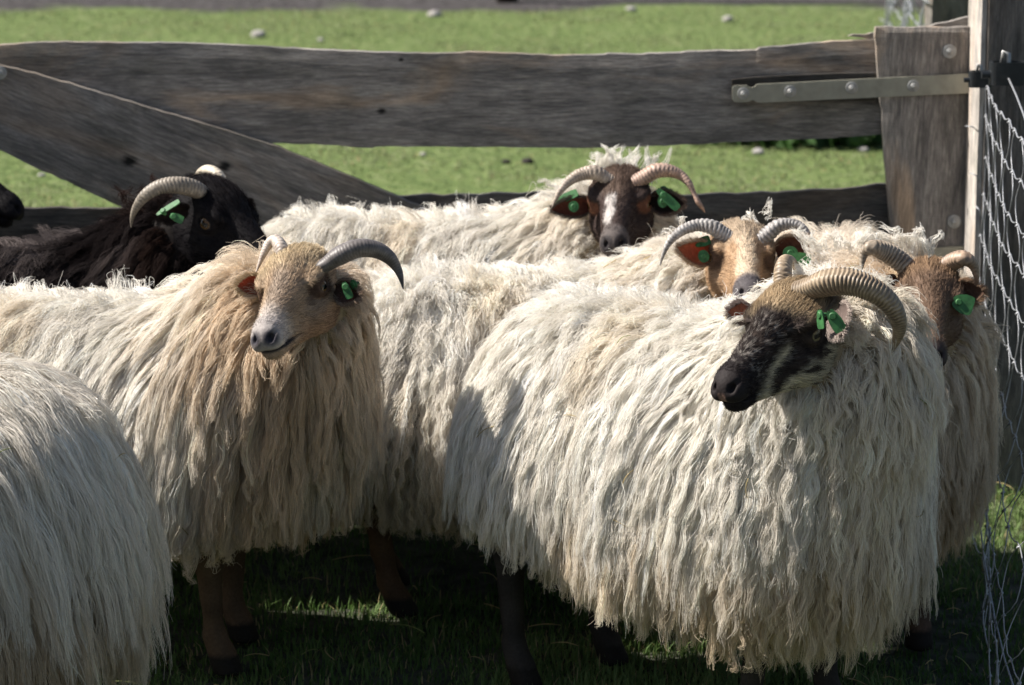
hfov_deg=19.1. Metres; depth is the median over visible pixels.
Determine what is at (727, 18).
stone
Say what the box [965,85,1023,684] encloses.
wire netting
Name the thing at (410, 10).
ground
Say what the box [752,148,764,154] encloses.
stone
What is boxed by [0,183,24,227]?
sheep
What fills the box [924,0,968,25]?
fence post
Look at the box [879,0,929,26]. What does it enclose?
wire netting
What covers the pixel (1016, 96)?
tension wire
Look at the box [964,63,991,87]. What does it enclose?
gate hinge pintle
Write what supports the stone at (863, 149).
on the ground at (410, 10)
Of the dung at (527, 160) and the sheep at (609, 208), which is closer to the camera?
the sheep at (609, 208)
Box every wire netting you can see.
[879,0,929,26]
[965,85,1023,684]
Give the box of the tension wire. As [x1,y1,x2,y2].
[1008,78,1023,116]
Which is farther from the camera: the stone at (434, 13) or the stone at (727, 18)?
the stone at (434, 13)
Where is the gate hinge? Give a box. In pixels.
[981,50,1023,85]
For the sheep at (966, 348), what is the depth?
4.70 m
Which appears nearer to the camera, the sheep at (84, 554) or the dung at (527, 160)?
the sheep at (84, 554)
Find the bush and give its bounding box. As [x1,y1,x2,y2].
[684,134,881,149]
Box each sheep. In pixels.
[0,165,272,576]
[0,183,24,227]
[0,234,403,676]
[0,351,175,684]
[261,143,704,542]
[319,198,815,617]
[438,254,957,684]
[774,213,1011,651]
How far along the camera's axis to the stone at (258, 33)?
13.92 m
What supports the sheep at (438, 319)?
on the ground at (410, 10)
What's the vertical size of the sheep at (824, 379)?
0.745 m
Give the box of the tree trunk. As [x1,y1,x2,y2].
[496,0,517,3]
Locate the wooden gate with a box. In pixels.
[0,16,969,274]
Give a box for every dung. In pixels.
[502,159,510,163]
[521,158,533,163]
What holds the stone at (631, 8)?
on the ground at (410, 10)
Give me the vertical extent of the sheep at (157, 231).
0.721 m
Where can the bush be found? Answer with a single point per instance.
(864, 141)
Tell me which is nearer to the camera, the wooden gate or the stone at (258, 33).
the wooden gate
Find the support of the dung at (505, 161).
on the ground at (410, 10)
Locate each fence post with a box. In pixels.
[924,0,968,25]
[963,0,1023,494]
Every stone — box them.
[251,30,265,37]
[427,10,441,16]
[625,6,636,10]
[722,16,733,21]
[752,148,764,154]
[857,147,868,151]
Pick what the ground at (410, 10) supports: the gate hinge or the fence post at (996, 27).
the fence post at (996, 27)
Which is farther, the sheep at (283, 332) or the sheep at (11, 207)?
the sheep at (11, 207)
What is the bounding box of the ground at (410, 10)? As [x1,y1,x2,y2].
[0,0,1023,684]
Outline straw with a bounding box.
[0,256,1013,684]
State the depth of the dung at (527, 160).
10.17 m

